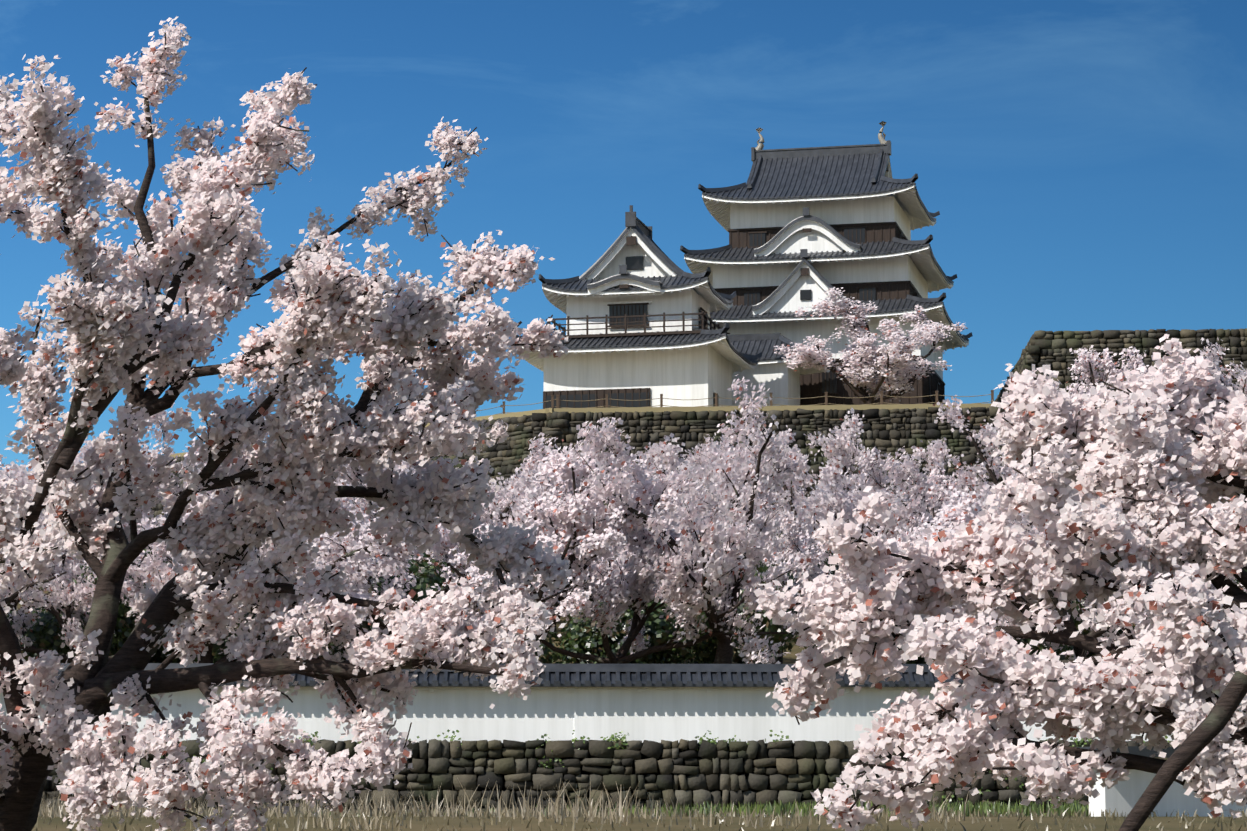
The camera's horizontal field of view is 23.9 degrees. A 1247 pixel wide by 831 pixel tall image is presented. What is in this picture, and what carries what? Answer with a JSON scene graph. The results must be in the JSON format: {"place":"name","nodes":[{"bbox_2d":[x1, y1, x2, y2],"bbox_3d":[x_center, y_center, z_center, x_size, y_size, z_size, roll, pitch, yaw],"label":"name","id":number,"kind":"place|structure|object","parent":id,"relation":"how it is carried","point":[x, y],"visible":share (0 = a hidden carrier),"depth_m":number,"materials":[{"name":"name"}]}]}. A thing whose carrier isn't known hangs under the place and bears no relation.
{"place":"outdoors","nodes":[
{"label":"outdoors","id":0,"kind":"place"},
{"bbox_2d":[0,457,22,487],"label":"cherry bloom","id":1,"kind":"object","parent":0,"point":[6,471],"visible":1,"depth_m":114.58,"materials":[{"name":"pink plant"}]},
{"bbox_2d":[7,475,81,621],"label":"cherry wood","id":2,"kind":"object","parent":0,"point":[14,605],"visible":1,"depth_m":109.95,"materials":[{"name":"brown wood"}]},
{"bbox_2d":[0,451,168,573],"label":"cherry bloom","id":3,"kind":"object","parent":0,"point":[79,455],"visible":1,"depth_m":133.32,"materials":[{"name":"pink plant"}]},
{"bbox_2d":[64,436,183,573],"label":"cherry tree","id":4,"kind":"object","parent":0,"point":[83,450],"visible":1,"depth_m":117.20,"materials":[{"name":"pink plant"}]},
{"bbox_2d":[137,380,270,550],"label":"cherry bloom","id":5,"kind":"object","parent":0,"point":[161,417],"visible":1,"depth_m":128.08,"materials":[{"name":"pink plant"}]},
{"bbox_2d":[197,468,410,542],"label":"cherry tree","id":6,"kind":"object","parent":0,"point":[357,510],"visible":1,"depth_m":130.37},
{"bbox_2d":[252,461,383,583],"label":"cherry tree","id":7,"kind":"object","parent":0,"point":[265,550],"visible":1,"depth_m":118.72,"materials":[{"name":"pink plant"}]},
{"bbox_2d":[336,430,436,544],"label":"cherry bloom","id":8,"kind":"object","parent":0,"point":[407,463],"visible":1,"depth_m":142.21,"materials":[{"name":"pink plant"}]},
{"bbox_2d":[304,499,477,658],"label":"cherry wood","id":9,"kind":"object","parent":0,"point":[380,620],"visible":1,"depth_m":97.95,"materials":[{"name":"brown plant"}]},
{"bbox_2d":[232,479,506,661],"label":"cherry bloom","id":10,"kind":"object","parent":9,"relation":"attached to","point":[336,552],"visible":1,"depth_m":97.48,"materials":[{"name":"pink plant"}]},
{"bbox_2d":[408,447,579,575],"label":"cherry wood","id":11,"kind":"object","parent":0,"point":[505,510],"visible":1,"depth_m":135.09,"materials":[{"name":"brown wood"}]},
{"bbox_2d":[415,472,577,525],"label":"cherry bloom","id":12,"kind":"object","parent":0,"point":[502,494],"visible":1,"depth_m":149.81,"materials":[{"name":"pink plant"}]},
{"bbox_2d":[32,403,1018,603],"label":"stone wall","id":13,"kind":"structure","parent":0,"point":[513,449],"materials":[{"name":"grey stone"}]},
{"bbox_2d":[516,205,761,408],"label":"castle turret","id":14,"kind":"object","parent":13,"relation":"on","point":[635,304],"visible":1,"depth_m":166.53,"materials":[{"name":"paint"}]},
{"bbox_2d":[478,390,993,414],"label":"edge fence","id":15,"kind":"object","parent":13,"relation":"on","point":[881,395],"visible":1,"depth_m":161.73,"materials":[{"name":"brown wood"}]},
{"bbox_2d":[727,333,833,405],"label":"connecting castle building","id":16,"kind":"structure","parent":13,"relation":"on","point":[775,374],"depth_m":175.39,"materials":[{"name":"paint"}]},
{"bbox_2d":[680,121,972,404],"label":"castle keep","id":17,"kind":"structure","parent":13,"relation":"on","point":[807,227],"depth_m":182.19,"materials":[{"name":"paint"}]},
{"bbox_2d":[773,285,967,404],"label":"cherry tree","id":18,"kind":"object","parent":13,"relation":"on","point":[861,392],"visible":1,"depth_m":168.60,"materials":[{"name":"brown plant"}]},
{"bbox_2d":[975,339,1158,475],"bbox_3d":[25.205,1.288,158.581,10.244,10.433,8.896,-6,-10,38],"label":"cherry blossoms","id":19,"kind":"object","parent":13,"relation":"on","point":[1083,355],"visible":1,"depth_m":158.53,"materials":[{"name":"pink plant"}]},
{"bbox_2d":[502,453,633,558],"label":"cherry tree","id":20,"kind":"object","parent":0,"point":[541,486],"visible":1,"depth_m":138.14,"materials":[{"name":"pink plant"}]},
{"bbox_2d":[0,0,1246,470],"label":"sky","id":21,"kind":"structure","parent":0,"point":[1082,163],"materials":[{"name":"blue"}]},
{"bbox_2d":[1,583,1246,830],"bbox_3d":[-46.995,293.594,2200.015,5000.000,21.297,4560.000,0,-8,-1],"label":"ground","id":22,"kind":"structure","parent":0,"point":[967,823],"depth_m":29.53,"materials":[{"name":"plant"}]},
{"bbox_2d":[7,608,16,630],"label":"bush","id":23,"kind":"object","parent":22,"relation":"on","point":[11,622],"visible":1,"depth_m":108.26,"materials":[{"name":"green plant"}]},
{"bbox_2d":[0,571,66,603],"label":"cherry wood","id":24,"kind":"object","parent":22,"relation":"on","point":[12,597],"visible":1,"depth_m":95.52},
{"bbox_2d":[0,559,66,649],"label":"cherry bloom","id":25,"kind":"object","parent":24,"relation":"attached to","point":[40,597],"visible":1,"depth_m":95.80,"materials":[{"name":"pink plant"}]},
{"bbox_2d":[1,459,91,618],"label":"cherry tree","id":26,"kind":"object","parent":22,"relation":"on","point":[19,471],"visible":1,"depth_m":107.79,"materials":[{"name":"pink plant"}]},
{"bbox_2d":[14,584,156,662],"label":"bush","id":27,"kind":"object","parent":22,"relation":"on","point":[45,635],"visible":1,"depth_m":100.38,"materials":[{"name":"green plant"}]},
{"bbox_2d":[17,524,206,662],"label":"cherry wood","id":28,"kind":"object","parent":22,"relation":"on","point":[32,648],"visible":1,"depth_m":98.05,"materials":[{"name":"plant"}]},
{"bbox_2d":[0,516,235,662],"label":"cherry bloom","id":29,"kind":"object","parent":28,"relation":"attached to","point":[69,597],"visible":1,"depth_m":98.09,"materials":[{"name":"pink plant"}]},
{"bbox_2d":[66,546,220,662],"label":"cherry tree","id":30,"kind":"object","parent":22,"relation":"on","point":[159,656],"visible":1,"depth_m":103.42,"materials":[{"name":"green plant"}]},
{"bbox_2d":[90,543,213,662],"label":"cherry wood","id":31,"kind":"object","parent":22,"relation":"on","point":[208,657],"visible":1,"depth_m":98.95,"materials":[{"name":"plant"}]},
{"bbox_2d":[93,473,272,643],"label":"cherry bloom","id":32,"kind":"object","parent":31,"relation":"attached to","point":[139,572],"visible":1,"depth_m":95.10,"materials":[{"name":"pink plant"}]},
{"bbox_2d":[138,386,253,495],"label":"cherry wood","id":33,"kind":"object","parent":22,"relation":"on","point":[180,492],"visible":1,"depth_m":129.43,"materials":[{"name":"plant"}]},
{"bbox_2d":[126,493,417,658],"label":"cherry wood","id":34,"kind":"object","parent":22,"relation":"on","point":[332,567],"visible":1,"depth_m":96.18,"materials":[{"name":"brown plant"}]},
{"bbox_2d":[122,462,421,637],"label":"cherry bloom","id":35,"kind":"object","parent":34,"relation":"attached to","point":[394,551],"visible":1,"depth_m":95.99,"materials":[{"name":"pink plant"}]},
{"bbox_2d":[196,612,348,662],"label":"bush","id":36,"kind":"object","parent":22,"relation":"on","point":[216,647],"visible":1,"depth_m":100.44,"materials":[{"name":"green plant"}]},
{"bbox_2d":[0,32,568,830],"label":"cherry tree","id":37,"kind":"object","parent":22,"relation":"on","point":[96,682],"visible":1,"depth_m":21.61,"materials":[{"name":"brown plant"}]},
{"bbox_2d":[0,16,572,830],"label":"cherry blossom","id":38,"kind":"object","parent":37,"relation":"attached to","point":[304,514],"visible":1,"depth_m":21.22,"materials":[{"name":"pink plant"}]},
{"bbox_2d":[305,458,414,636],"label":"cherry wood","id":39,"kind":"object","parent":22,"relation":"on","point":[357,475],"visible":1,"depth_m":116.66,"materials":[{"name":"brown wood"}]},
{"bbox_2d":[306,457,414,583],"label":"cherry bloom","id":40,"kind":"object","parent":39,"relation":"attached to","point":[353,477],"visible":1,"depth_m":116.67,"materials":[{"name":"pink plant"}]},
{"bbox_2d":[316,552,519,661],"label":"bush","id":41,"kind":"object","parent":22,"relation":"on","point":[422,583],"visible":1,"depth_m":101.84,"materials":[{"name":"green plant"}]},
{"bbox_2d":[366,552,546,657],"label":"cherry tree","id":42,"kind":"object","parent":22,"relation":"on","point":[428,571],"visible":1,"depth_m":106.35,"materials":[{"name":"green plant"}]},
{"bbox_2d":[356,440,582,598],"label":"cherry wood","id":43,"kind":"object","parent":22,"relation":"on","point":[509,506],"visible":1,"depth_m":110.43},
{"bbox_2d":[351,432,602,572],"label":"cherry bloom","id":44,"kind":"object","parent":43,"relation":"attached to","point":[502,503],"visible":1,"depth_m":134.64,"materials":[{"name":"pink plant"}]},
{"bbox_2d":[38,779,1030,830],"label":"dry weeds","id":45,"kind":"object","parent":22,"relation":"on","point":[57,809],"visible":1,"depth_m":32.23,"materials":[{"name":"beige plant"}]},
{"bbox_2d":[436,436,686,648],"bbox_3d":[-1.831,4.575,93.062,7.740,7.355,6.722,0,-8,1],"label":"cherry bloom","id":46,"kind":"object","parent":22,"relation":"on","point":[578,510],"visible":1,"depth_m":92.33,"materials":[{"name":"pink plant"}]},
{"bbox_2d":[499,600,677,663],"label":"bush","id":47,"kind":"object","parent":22,"relation":"on","point":[583,637],"visible":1,"depth_m":103.14,"materials":[{"name":"green plant"}]},
{"bbox_2d":[0,739,1180,813],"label":"stone wall","id":48,"kind":"structure","parent":22,"relation":"on","point":[521,761],"depth_m":77.60,"materials":[{"name":"grey stone"}]},
{"bbox_2d":[11,729,1168,803],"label":"wall weeds","id":49,"kind":"object","parent":48,"relation":"attached to","point":[1076,740],"depth_m":77.80,"materials":[{"name":"green plant"}]},
{"bbox_2d":[0,663,1243,742],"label":"wall","id":50,"kind":"structure","parent":48,"relation":"on","point":[658,703],"depth_m":78.57,"materials":[{"name":"paint"}]},
{"bbox_2d":[552,451,665,555],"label":"cherry blossoms","id":51,"kind":"object","parent":22,"relation":"on","point":[648,462],"visible":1,"depth_m":145.45,"materials":[{"name":"pink plant"}]},
{"bbox_2d":[478,487,796,663],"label":"tree branches","id":52,"kind":"object","parent":22,"relation":"on","point":[620,657],"visible":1,"depth_m":94.51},
{"bbox_2d":[461,475,799,663],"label":"cherry blossoms","id":53,"kind":"object","parent":52,"relation":"attached to","point":[612,592],"visible":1,"depth_m":93.19,"materials":[{"name":"pink plant"}]},
{"bbox_2d":[35,807,1246,830],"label":"dry grass","id":54,"kind":"structure","parent":22,"relation":"on","point":[695,813],"depth_m":31.24,"materials":[{"name":"beige plant"}]},
{"bbox_2d":[196,798,1088,816],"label":"green grass","id":55,"kind":"structure","parent":22,"relation":"on","point":[1075,806],"depth_m":45.45,"materials":[{"name":"green plant"}]},
{"bbox_2d":[559,585,792,663],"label":"bush","id":56,"kind":"object","parent":22,"relation":"on","point":[707,649],"visible":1,"depth_m":105.79,"materials":[{"name":"green plant"}]},
{"bbox_2d":[583,490,783,623],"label":"cherry blossoms","id":57,"kind":"object","parent":22,"relation":"on","point":[600,566],"visible":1,"depth_m":115.47,"materials":[{"name":"pink plant"}]},
{"bbox_2d":[577,395,809,663],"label":"cherry wood","id":58,"kind":"object","parent":22,"relation":"on","point":[724,652],"visible":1,"depth_m":93.30,"materials":[{"name":"brown wood"}]},
{"bbox_2d":[576,375,816,628],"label":"cherry blossoms","id":59,"kind":"object","parent":58,"relation":"attached to","point":[716,531],"visible":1,"depth_m":92.13,"materials":[{"name":"pink plant"}]},
{"bbox_2d":[653,433,839,663],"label":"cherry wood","id":60,"kind":"object","parent":22,"relation":"on","point":[779,658],"visible":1,"depth_m":111.10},
{"bbox_2d":[714,545,858,649],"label":"bush","id":61,"kind":"object","parent":22,"relation":"on","point":[769,626],"visible":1,"depth_m":100.74,"materials":[{"name":"green plant"}]},
{"bbox_2d":[718,464,896,603],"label":"tree branches","id":62,"kind":"object","parent":22,"relation":"on","point":[875,533],"visible":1,"depth_m":118.93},
{"bbox_2d":[738,411,880,527],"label":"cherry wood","id":63,"kind":"object","parent":22,"relation":"on","point":[785,488],"visible":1,"depth_m":134.25,"materials":[{"name":"brown wood"}]},
{"bbox_2d":[766,522,955,659],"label":"tree branches","id":64,"kind":"object","parent":22,"relation":"on","point":[812,555],"visible":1,"depth_m":98.59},
{"bbox_2d":[848,457,951,531],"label":"tree branches","id":65,"kind":"object","parent":22,"relation":"on","point":[912,488],"visible":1,"depth_m":132.86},
{"bbox_2d":[792,486,1055,659],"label":"cherry blossoms","id":66,"kind":"object","parent":22,"relation":"on","point":[958,514],"visible":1,"depth_m":101.69,"materials":[{"name":"pink plant"}]},
{"bbox_2d":[923,414,1008,500],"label":"tree branches","id":67,"kind":"object","parent":22,"relation":"on","point":[993,477],"visible":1,"depth_m":146.11,"materials":[{"name":"brown wood"}]},
{"bbox_2d":[869,395,1017,535],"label":"cherry blossoms","id":68,"kind":"object","parent":67,"relation":"attached to","point":[938,452],"visible":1,"depth_m":147.26,"materials":[{"name":"pink plant"}]},
{"bbox_2d":[859,608,1074,663],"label":"bush","id":69,"kind":"object","parent":22,"relation":"on","point":[1039,647],"visible":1,"depth_m":99.44,"materials":[{"name":"green plant"}]},
{"bbox_2d":[781,354,1246,830],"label":"cherry wood","id":70,"kind":"object","parent":22,"relation":"on","point":[1202,736],"visible":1,"depth_m":17.49,"materials":[{"name":"plant"}]},
{"bbox_2d":[753,334,1246,830],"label":"cherry blossoms","id":71,"kind":"object","parent":70,"relation":"attached to","point":[1175,644],"visible":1,"depth_m":18.14,"materials":[{"name":"pink plant"}]},
{"bbox_2d":[1047,574,1136,659],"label":"bush","id":72,"kind":"object","parent":22,"relation":"on","point":[1084,631],"visible":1,"depth_m":107.70,"materials":[{"name":"green plant"}]},
{"bbox_2d":[1005,522,1191,658],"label":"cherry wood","id":73,"kind":"object","parent":22,"relation":"on","point":[1079,652],"visible":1,"depth_m":92.95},
{"bbox_2d":[1076,746,1246,816],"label":"corner wall","id":74,"kind":"structure","parent":22,"relation":"on","point":[1123,796],"depth_m":33.95,"materials":[{"name":"paint"}]},
{"bbox_2d":[1209,341,1246,414],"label":"tree branches","id":75,"kind":"object","parent":22,"relation":"on","point":[1227,373],"visible":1,"depth_m":149.99,"materials":[{"name":"brown wood"}]},
{"bbox_2d":[1193,337,1246,476],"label":"cherry blossoms","id":76,"kind":"object","parent":75,"relation":"attached to","point":[1215,358],"visible":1,"depth_m":150.00,"materials":[{"name":"pink plant"}]},
{"bbox_2d":[541,433,717,605],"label":"cherry blossoms","id":77,"kind":"object","parent":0,"point":[669,458],"visible":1,"depth_m":130.15,"materials":[{"name":"pink plant"}]},
{"bbox_2d":[589,499,770,659],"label":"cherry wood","id":78,"kind":"object","parent":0,"point":[628,571],"visible":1,"depth_m":115.25,"materials":[{"name":"brown plant"}]},
{"bbox_2d":[676,433,781,534],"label":"cherry blossoms","id":79,"kind":"object","parent":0,"point":[695,457],"visible":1,"depth_m":148.13,"materials":[{"name":"pink plant"}]},
{"bbox_2d":[654,439,836,648],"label":"cherry blossoms","id":80,"kind":"object","parent":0,"point":[705,467],"visible":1,"depth_m":110.38,"materials":[{"name":"pink plant"}]},
{"bbox_2d":[704,407,888,551],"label":"cherry blossoms","id":81,"kind":"object","parent":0,"point":[841,443],"visible":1,"depth_m":133.50,"materials":[{"name":"pink plant"}]},
{"bbox_2d":[768,455,912,574],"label":"cherry blossoms","id":82,"kind":"object","parent":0,"point":[830,485],"visible":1,"depth_m":118.79,"materials":[{"name":"pink plant"}]},
{"bbox_2d":[758,507,953,629],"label":"cherry blossoms","id":83,"kind":"object","parent":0,"point":[801,539],"visible":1,"depth_m":96.89,"materials":[{"name":"pink plant"}]},
{"bbox_2d":[843,469,950,544],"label":"cherry bloom","id":84,"kind":"object","parent":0,"point":[909,491],"visible":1,"depth_m":148.43,"materials":[{"name":"pink plant"}]},
{"bbox_2d":[842,495,996,623],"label":"tree branches","id":85,"kind":"object","parent":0,"point":[907,621],"visible":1,"depth_m":99.06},
{"bbox_2d":[840,444,1044,538],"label":"cherry blossoms","id":86,"kind":"object","parent":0,"point":[935,504],"visible":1,"depth_m":131.38,"materials":[{"name":"pink plant"}]},
{"bbox_2d":[881,455,1044,537],"bbox_3d":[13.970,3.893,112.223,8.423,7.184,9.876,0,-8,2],"label":"cherry blossoms","id":87,"kind":"object","parent":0,"point":[910,466],"visible":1,"depth_m":111.40,"materials":[{"name":"pink plant"}]},
{"bbox_2d":[993,497,1122,643],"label":"cherry blossoms","id":88,"kind":"object","parent":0,"point":[1007,617],"visible":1,"depth_m":93.78,"materials":[{"name":"pink plant"}]},
{"bbox_2d":[976,473,1244,552],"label":"cherry blossoms","id":89,"kind":"object","parent":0,"point":[985,486],"visible":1,"depth_m":121.96,"materials":[{"name":"pink plant"}]},
{"bbox_2d":[994,328,1246,476],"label":"stone wall","id":90,"kind":"structure","parent":0,"point":[1051,348],"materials":[{"name":"grey stone"}]},
{"bbox_2d":[1044,576,1236,659],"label":"cherry bloom","id":91,"kind":"object","parent":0,"point":[1055,646],"visible":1,"depth_m":98.23,"materials":[{"name":"pink plant"}]},
{"bbox_2d":[1203,495,1246,592],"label":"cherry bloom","id":92,"kind":"object","parent":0,"point":[1245,590],"visible":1,"depth_m":97.61,"materials":[{"name":"pink plant"}]}
]}

